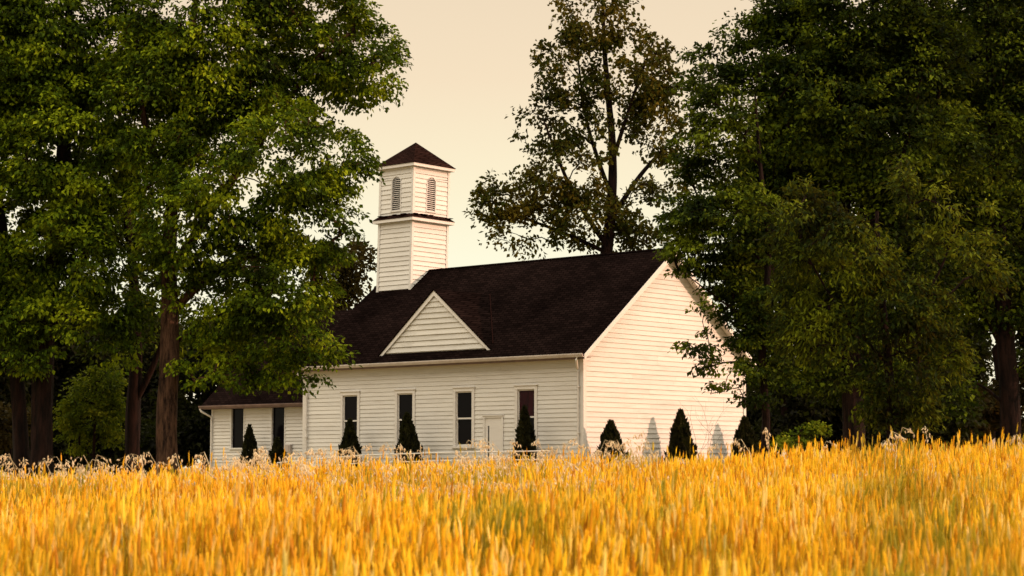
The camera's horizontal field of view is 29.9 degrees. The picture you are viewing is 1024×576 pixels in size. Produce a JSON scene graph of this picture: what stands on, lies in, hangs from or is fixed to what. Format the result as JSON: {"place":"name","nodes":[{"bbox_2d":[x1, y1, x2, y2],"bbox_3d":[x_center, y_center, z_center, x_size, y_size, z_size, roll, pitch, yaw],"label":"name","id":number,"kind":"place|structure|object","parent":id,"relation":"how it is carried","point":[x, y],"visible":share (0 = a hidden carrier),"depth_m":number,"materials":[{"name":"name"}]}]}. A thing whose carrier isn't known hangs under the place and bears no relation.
{"place":"outdoors","nodes":[
{"label":"outdoors","id":0,"kind":"place"},
{"bbox_2d":[0,468,197,479],"bbox_3d":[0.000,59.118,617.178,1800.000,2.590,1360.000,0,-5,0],"label":"ground","id":1,"kind":"structure","parent":0,"point":[87,474],"depth_m":383.29,"materials":[{"name":"brown soil"}]},
{"bbox_2d":[0,401,30,474],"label":"shrub","id":2,"kind":"object","parent":1,"relation":"on","point":[5,440],"visible":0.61,"depth_m":65.64,"materials":[{"name":"green plant"}]},
{"bbox_2d":[0,315,59,467],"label":"broadleaf tree","id":3,"kind":"object","parent":1,"relation":"on","point":[5,393],"visible":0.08,"depth_m":88.99,"materials":[{"name":"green plant"}]},
{"bbox_2d":[0,342,90,473],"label":"broadleaf tree","id":4,"kind":"object","parent":1,"relation":"on","point":[7,466],"depth_m":118.23,"materials":[{"name":"green plant"}]},
{"bbox_2d":[3,307,155,481],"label":"broadleaf tree","id":5,"kind":"object","parent":1,"relation":"on","point":[64,369],"visible":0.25,"depth_m":90.87,"materials":[{"name":"green plant"}]},
{"bbox_2d":[0,0,160,481],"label":"maple tree","id":6,"kind":"object","parent":1,"relation":"on","point":[45,80],"visible":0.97,"depth_m":56.12,"materials":[{"name":"green plant"}]},
{"bbox_2d":[52,362,127,475],"bbox_3d":[-13.718,4.694,62.811,2.871,4.658,2.333,0,-5,0],"label":"shrub","id":7,"kind":"object","parent":1,"relation":"on","point":[107,405],"visible":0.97,"depth_m":62.70,"materials":[{"name":"green plant"}]},
{"bbox_2d":[67,48,196,474],"bbox_3d":[-12.352,-0.685,61.884,4.996,15.159,4.411,0,-5,0],"label":"maple tree","id":8,"kind":"object","parent":1,"relation":"on","point":[137,386],"visible":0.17,"depth_m":60.30,"materials":[{"name":"green plant"}]},
{"bbox_2d":[78,316,192,475],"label":"broadleaf tree","id":9,"kind":"object","parent":1,"relation":"on","point":[147,407],"visible":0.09,"depth_m":116.47,"materials":[{"name":"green plant"}]},
{"bbox_2d":[118,316,228,473],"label":"broadleaf tree","id":10,"kind":"object","parent":1,"relation":"on","point":[193,433],"visible":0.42,"depth_m":88.97,"materials":[{"name":"plant"}]},
{"bbox_2d":[180,308,299,398],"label":"broadleaf tree","id":11,"kind":"object","parent":1,"relation":"on","point":[215,324],"visible":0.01,"depth_m":93.33,"materials":[{"name":"green plant"}]},
{"bbox_2d":[79,0,413,476],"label":"maple tree","id":12,"kind":"object","parent":1,"relation":"on","point":[168,76],"visible":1,"depth_m":55.38,"materials":[{"name":"green plant"}]},
{"bbox_2d":[238,424,261,472],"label":"arborvitae","id":13,"kind":"object","parent":1,"relation":"on","point":[249,446],"visible":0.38,"depth_m":81.70,"materials":[{"name":"green plant"}]},
{"bbox_2d":[267,437,289,476],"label":"arborvitae","id":14,"kind":"object","parent":1,"relation":"on","point":[278,449],"visible":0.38,"depth_m":79.57,"materials":[{"name":"green plant"}]},
{"bbox_2d":[244,230,376,311],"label":"broadleaf tree","id":15,"kind":"object","parent":1,"relation":"on","point":[347,279],"visible":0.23,"depth_m":97.01,"materials":[{"name":"green plant"}]},
{"bbox_2d":[335,418,362,467],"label":"arborvitae","id":16,"kind":"object","parent":1,"relation":"on","point":[349,440],"visible":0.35,"depth_m":76.20,"materials":[{"name":"green plant"}]},
{"bbox_2d":[392,412,424,466],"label":"arborvitae","id":17,"kind":"object","parent":1,"relation":"on","point":[408,440],"visible":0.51,"depth_m":74.09,"materials":[{"name":"green plant"}]},
{"bbox_2d":[277,450,549,470],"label":"pipe railing","id":18,"kind":"object","parent":1,"relation":"on","point":[492,452],"visible":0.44,"depth_m":71.24,"materials":[{"name":"white metal"}]},
{"bbox_2d":[198,143,755,474],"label":"church","id":19,"kind":"structure","parent":1,"relation":"on","point":[565,349],"depth_m":75.22,"materials":[{"name":"white wood"}]},
{"bbox_2d":[229,409,244,449],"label":"window","id":20,"kind":"structure","parent":19,"relation":"in","point":[237,416],"depth_m":83.84,"materials":[{"name":"black glass"}]},
{"bbox_2d":[269,407,285,448],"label":"window","id":21,"kind":"structure","parent":19,"relation":"in","point":[278,422],"depth_m":82.14,"materials":[{"name":"black glass"}]},
{"bbox_2d":[338,391,360,448],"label":"window","id":22,"kind":"structure","parent":19,"relation":"in","point":[349,400],"depth_m":77.88,"materials":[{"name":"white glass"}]},
{"bbox_2d":[393,389,415,448],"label":"window","id":23,"kind":"structure","parent":19,"relation":"in","point":[405,399],"depth_m":75.93,"materials":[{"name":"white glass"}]},
{"bbox_2d":[451,387,474,447],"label":"window","id":24,"kind":"structure","parent":19,"relation":"in","point":[463,397],"depth_m":73.77,"materials":[{"name":"black glass"}]},
{"bbox_2d":[482,415,503,463],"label":"door","id":25,"kind":"structure","parent":19,"relation":"in","point":[493,425],"depth_m":72.63,"materials":[{"name":"white wood"}]},
{"bbox_2d":[513,384,537,447],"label":"window","id":26,"kind":"structure","parent":19,"relation":"in","point":[527,395],"depth_m":71.71,"materials":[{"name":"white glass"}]},
{"bbox_2d":[0,427,1022,508],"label":"wild oats","id":27,"kind":"object","parent":1,"relation":"on","point":[263,454],"visible":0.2,"depth_m":17.85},
{"bbox_2d":[511,404,538,463],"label":"arborvitae","id":28,"kind":"object","parent":1,"relation":"on","point":[525,438],"visible":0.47,"depth_m":70.30,"materials":[{"name":"green plant"}]},
{"bbox_2d":[462,0,695,260],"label":"poplar tree","id":29,"kind":"object","parent":1,"relation":"on","point":[614,220],"visible":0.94,"depth_m":92.65,"materials":[{"name":"green plant"}]},
{"bbox_2d":[594,419,627,468],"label":"arborvitae","id":30,"kind":"object","parent":1,"relation":"on","point":[610,432],"visible":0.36,"depth_m":69.29,"materials":[{"name":"green plant"}]},
{"bbox_2d":[663,408,698,462],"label":"arborvitae","id":31,"kind":"object","parent":1,"relation":"on","point":[680,435],"visible":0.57,"depth_m":72.47,"materials":[{"name":"green plant"}]},
{"bbox_2d":[680,398,725,457],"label":"dry weed","id":32,"kind":"object","parent":1,"relation":"on","point":[707,431],"visible":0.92,"depth_m":66.88,"materials":[{"name":"brown plant"}]},
{"bbox_2d":[651,62,808,459],"bbox_3d":[6.631,-0.271,58.312,4.798,13.222,3.968,0,-5,0],"label":"maple tree","id":33,"kind":"object","parent":1,"relation":"on","point":[696,218],"visible":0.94,"depth_m":58.01,"materials":[{"name":"green plant"}]},
{"bbox_2d":[730,415,760,460],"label":"arborvitae","id":34,"kind":"object","parent":1,"relation":"on","point":[744,432],"visible":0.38,"depth_m":75.70,"materials":[{"name":"green plant"}]},
{"bbox_2d":[746,382,797,453],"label":"broadleaf tree","id":35,"kind":"object","parent":1,"relation":"on","point":[752,415],"visible":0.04,"depth_m":110.36,"materials":[{"name":"green plant"}]},
{"bbox_2d":[746,350,837,457],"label":"broadleaf tree","id":36,"kind":"object","parent":1,"relation":"on","point":[794,412],"visible":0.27,"depth_m":83.18,"materials":[{"name":"green plant"}]},
{"bbox_2d":[768,420,832,451],"bbox_3d":[7.521,4.489,49.884,1.710,2.132,1.121,1,-5,-8],"label":"shrub","id":37,"kind":"object","parent":1,"relation":"on","point":[813,428],"visible":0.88,"depth_m":49.86,"materials":[{"name":"green plant"}]},
{"bbox_2d":[728,77,885,393],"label":"broadleaf tree","id":38,"kind":"object","parent":1,"relation":"on","point":[785,302],"visible":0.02,"depth_m":91.48,"materials":[{"name":"green plant"}]},
{"bbox_2d":[659,0,990,456],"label":"maple tree","id":39,"kind":"object","parent":1,"relation":"on","point":[844,66],"visible":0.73,"depth_m":60.75,"materials":[{"name":"green plant"}]},
{"bbox_2d":[774,307,988,453],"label":"broadleaf tree","id":40,"kind":"object","parent":1,"relation":"on","point":[953,427],"visible":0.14,"depth_m":84.51,"materials":[{"name":"green plant"}]},
{"bbox_2d":[755,147,1020,449],"bbox_3d":[10.229,0.917,52.063,7.323,9.604,3.732,0,-5,0],"label":"hickory tree","id":41,"kind":"object","parent":1,"relation":"on","point":[864,284],"visible":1,"depth_m":51.70,"materials":[{"name":"green plant"}]},
{"bbox_2d":[832,2,1019,348],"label":"broadleaf tree","id":42,"kind":"object","parent":1,"relation":"on","point":[908,250],"visible":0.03,"depth_m":91.36,"materials":[{"name":"green plant"}]},
{"bbox_2d":[902,0,1023,450],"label":"maple tree","id":43,"kind":"object","parent":1,"relation":"on","point":[996,98],"visible":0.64,"depth_m":62.80,"materials":[{"name":"green plant"}]},
{"bbox_2d":[967,430,995,450],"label":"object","id":44,"kind":"structure","parent":1,"relation":"on","point":[993,440],"depth_m":102.14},
{"bbox_2d":[942,314,1022,430],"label":"broadleaf tree","id":45,"kind":"object","parent":1,"relation":"on","point":[984,354],"visible":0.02,"depth_m":109.09,"materials":[{"name":"green plant"}]},
{"bbox_2d":[945,327,1023,450],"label":"broadleaf tree","id":46,"kind":"object","parent":1,"relation":"on","point":[991,413],"visible":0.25,"depth_m":91.26,"materials":[{"name":"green plant"}]},
{"bbox_2d":[961,1,1023,364],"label":"broadleaf tree","id":47,"kind":"object","parent":1,"relation":"on","point":[1015,243],"visible":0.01,"depth_m":91.83,"materials":[{"name":"green plant"}]},
{"bbox_2d":[0,425,1023,575],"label":"wheat field","id":48,"kind":"structure","parent":0,"point":[814,519],"depth_m":8.75,"materials":[{"name":"plant"}]},
{"bbox_2d":[0,0,1023,467],"label":"sky","id":49,"kind":"structure","parent":0,"point":[471,62],"materials":[{"name":"beige"}]}
]}

